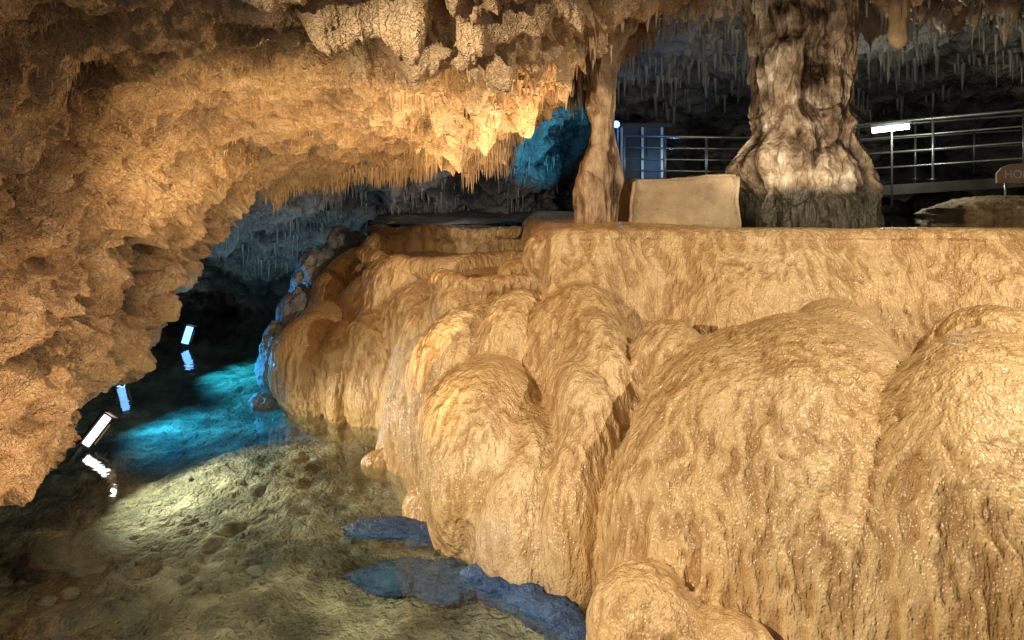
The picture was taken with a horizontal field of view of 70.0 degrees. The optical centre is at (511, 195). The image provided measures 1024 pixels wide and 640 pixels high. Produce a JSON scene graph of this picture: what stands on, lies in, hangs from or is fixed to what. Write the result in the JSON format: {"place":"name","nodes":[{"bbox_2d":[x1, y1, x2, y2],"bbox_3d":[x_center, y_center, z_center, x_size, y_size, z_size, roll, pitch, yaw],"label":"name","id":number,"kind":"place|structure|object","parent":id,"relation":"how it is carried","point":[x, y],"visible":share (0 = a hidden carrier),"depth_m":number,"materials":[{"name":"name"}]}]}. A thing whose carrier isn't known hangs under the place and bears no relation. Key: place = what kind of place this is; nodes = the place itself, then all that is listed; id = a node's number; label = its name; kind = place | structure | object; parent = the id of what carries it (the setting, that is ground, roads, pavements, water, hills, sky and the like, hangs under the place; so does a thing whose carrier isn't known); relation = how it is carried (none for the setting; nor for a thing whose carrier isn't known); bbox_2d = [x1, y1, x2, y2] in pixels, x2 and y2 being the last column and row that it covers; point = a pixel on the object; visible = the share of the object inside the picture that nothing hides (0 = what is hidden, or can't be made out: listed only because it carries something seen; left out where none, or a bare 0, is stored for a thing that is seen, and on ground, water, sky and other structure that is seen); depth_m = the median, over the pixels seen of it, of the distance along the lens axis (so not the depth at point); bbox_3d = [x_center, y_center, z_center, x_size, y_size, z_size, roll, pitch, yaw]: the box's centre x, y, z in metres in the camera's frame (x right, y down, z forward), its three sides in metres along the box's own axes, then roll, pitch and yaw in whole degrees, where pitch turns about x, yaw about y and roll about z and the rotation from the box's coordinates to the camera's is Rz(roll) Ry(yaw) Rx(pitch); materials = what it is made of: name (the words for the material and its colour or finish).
{"place":"outdoors","nodes":[
{"label":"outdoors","id":0,"kind":"place"},
{"bbox_2d":[169,309,275,327],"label":"water","id":1,"kind":"structure","parent":0,"point":[221,311],"depth_m":19.89,"materials":[{"name":"black liquid"}]},
{"bbox_2d":[67,411,117,462],"bbox_3d":[-5.310,3.033,9.244,0.545,0.579,0.206,0,0,-44],"label":"floodlight","id":2,"kind":"object","parent":1,"relation":"in","point":[96,430],"visible":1,"depth_m":9.26,"materials":[{"name":"white glass"}]},
{"bbox_2d":[114,384,125,401],"bbox_3d":[-6.518,3.087,12.275,0.290,0.722,0.208,0,0,-44],"label":"floodlight","id":3,"kind":"object","parent":1,"relation":"in","point":[119,388],"visible":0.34,"depth_m":12.22,"materials":[{"name":"blue glass"}]},
{"bbox_2d":[178,324,196,354],"bbox_3d":[-6.869,3.028,15.470,0.338,0.659,0.207,0,0,-43],"label":"floodlight","id":4,"kind":"object","parent":1,"relation":"in","point":[187,334],"visible":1,"depth_m":15.45,"materials":[{"name":"blue glass"}]},
{"bbox_2d":[248,225,366,411],"bbox_3d":[-3.581,1.947,13.213,1.205,2.746,4.542,0,0,10],"label":"boulder","id":5,"kind":"object","parent":1,"relation":"in","point":[313,262],"visible":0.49,"depth_m":12.35,"materials":[{"name":"stone"}]},
{"bbox_2d":[0,330,545,639],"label":"pool bed","id":6,"kind":"object","parent":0,"point":[189,411],"visible":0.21,"depth_m":8.31,"materials":[{"name":"beige stone"}]},
{"bbox_2d":[12,477,391,639],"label":"submerged rocks","id":7,"kind":"object","parent":6,"relation":"on","point":[80,555],"visible":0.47,"depth_m":7.16,"materials":[{"name":"stone"}]},
{"bbox_2d":[341,515,585,639],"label":"shoreline rocks","id":8,"kind":"object","parent":6,"relation":"on","point":[454,582],"visible":0.81,"depth_m":6.22,"materials":[{"name":"stone"}]},
{"bbox_2d":[400,224,524,229],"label":"rimstone pool water","id":9,"kind":"structure","parent":0,"point":[464,226],"depth_m":14.81,"materials":[{"name":"black liquid"}]},
{"bbox_2d":[370,203,573,224],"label":"cave floor","id":10,"kind":"structure","parent":0,"point":[473,217],"depth_m":16.34,"materials":[{"name":"stone"}]},
{"bbox_2d":[0,0,1023,506],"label":"cave ceiling","id":11,"kind":"structure","parent":0,"point":[100,264],"depth_m":6.60,"materials":[{"name":"stone"}]},
{"bbox_2d":[2,0,658,212],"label":"ceiling stalactites","id":12,"kind":"object","parent":11,"relation":"attached to","point":[390,175],"visible":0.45,"depth_m":8.53,"materials":[{"name":"beige stone"}]},
{"bbox_2d":[568,51,601,120],"bbox_3d":[0.790,-1.438,9.109,0.800,1.043,0.950,0,0,0],"label":"stalactite cluster","id":13,"kind":"object","parent":11,"relation":"hanging from","point":[580,94],"visible":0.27,"depth_m":8.86,"materials":[{"name":"brown stone"}]},
{"bbox_2d":[725,0,884,225],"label":"stalagmite column","id":14,"kind":"structure","parent":11,"relation":"attached to","point":[801,157],"depth_m":9.43,"materials":[{"name":"beige stone"}]},
{"bbox_2d":[887,0,908,49],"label":"hanging stalactite","id":15,"kind":"object","parent":11,"relation":"hanging from","point":[897,34],"visible":0.97,"depth_m":9.41},
{"bbox_2d":[159,10,1023,341],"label":"cave wall","id":16,"kind":"structure","parent":0,"point":[227,284],"depth_m":17.76,"materials":[{"name":"stone"}]},
{"bbox_2d":[210,0,1023,278],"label":"grey stalactites","id":17,"kind":"object","parent":16,"relation":"attached to","point":[735,35],"visible":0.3,"depth_m":15.46,"materials":[{"name":"stone"}]},
{"bbox_3d":[9.100,0.446,15.800,13.800,0.806,14.400,0,0,0],"label":"upper pool bed","id":18,"kind":"object","parent":16,"relation":"on","visible":0},
{"bbox_2d":[619,188,1021,213],"bbox_3d":[7.345,0.233,17.240,10.695,1.159,4.575,0,0,0],"label":"rubble","id":19,"kind":"object","parent":18,"relation":"on","point":[911,203],"visible":0.07,"depth_m":15.54,"materials":[{"name":"brown stone"}]},
{"bbox_2d":[869,121,910,205],"bbox_3d":[7.249,-0.611,14.017,0.702,1.623,0.132,0,0,18],"label":"fluorescent lamp","id":20,"kind":"object","parent":18,"relation":"on","point":[892,127],"visible":1,"depth_m":14.02,"materials":[{"name":"white plastic"}]},
{"bbox_2d":[913,195,1023,217],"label":"pool islet","id":21,"kind":"object","parent":18,"relation":"on","point":[998,206],"visible":0.55,"depth_m":12.40,"materials":[{"name":"brown stone"}]},
{"bbox_2d":[995,163,1023,198],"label":"information sign","id":22,"kind":"object","parent":21,"relation":"on","point":[1010,173],"visible":0.99,"depth_m":12.45,"materials":[{"name":"brown paint"}]},
{"bbox_2d":[268,211,1023,639],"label":"flowstone terrace","id":23,"kind":"structure","parent":0,"point":[634,431],"depth_m":5.97,"materials":[{"name":"beige stone"}]},
{"bbox_2d":[572,17,638,223],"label":"slender column","id":24,"kind":"structure","parent":23,"relation":"on","point":[598,185],"depth_m":8.91,"materials":[{"name":"beige stone"}]},
{"bbox_2d":[618,173,741,224],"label":"stone block","id":25,"kind":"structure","parent":23,"relation":"on","point":[710,199],"depth_m":9.30,"materials":[{"name":"beige stone"}]},
{"bbox_2d":[699,212,1023,227],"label":"pool water","id":26,"kind":"structure","parent":0,"point":[910,219],"depth_m":9.66,"materials":[{"name":"black liquid"}]},
{"bbox_2d":[882,178,1023,199],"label":"walkway","id":27,"kind":"structure","parent":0,"point":[955,188],"depth_m":14.30,"materials":[{"name":"concrete"}]},
{"bbox_2d":[614,121,619,149],"bbox_3d":[2.080,-0.850,14.600,0.140,1.300,0.140,0,0,0],"label":"blue lamp","id":28,"kind":"object","parent":27,"relation":"on","point":[616,124],"visible":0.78,"depth_m":14.63,"materials":[{"name":"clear glass"}]},
{"bbox_2d":[614,123,671,179],"bbox_3d":[2.900,-0.960,17.100,1.350,1.520,1.503,0,0,0],"label":"service hut","id":29,"kind":"object","parent":27,"relation":"on","point":[641,128],"visible":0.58,"depth_m":16.55,"materials":[{"name":"paint"}]},
{"bbox_2d":[626,138,658,179],"bbox_3d":[2.935,-0.750,16.580,0.810,1.100,0.050,0,0,0],"label":"door and window","id":30,"kind":"structure","parent":29,"relation":"in","point":[630,142],"depth_m":16.55,"materials":[{"name":"blue glass"}]},
{"bbox_2d":[623,135,750,180],"bbox_3d":[4.627,-0.700,15.184,4.709,1.160,0.217,0,0,4],"label":"steel railing","id":31,"kind":"object","parent":27,"relation":"on","point":[706,159],"visible":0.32,"depth_m":15.24,"materials":[{"name":"metal"}]},
{"bbox_2d":[856,114,1021,182],"bbox_3d":[10.079,-0.960,15.156,7.684,1.680,0.622,0,0,21],"label":"steel railing","id":32,"kind":"object","parent":27,"relation":"on","point":[974,133],"visible":0.48,"depth_m":15.54,"materials":[{"name":"silver metal"}]},
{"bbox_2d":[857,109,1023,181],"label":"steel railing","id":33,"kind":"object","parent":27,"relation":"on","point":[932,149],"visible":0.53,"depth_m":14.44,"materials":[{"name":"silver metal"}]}
]}

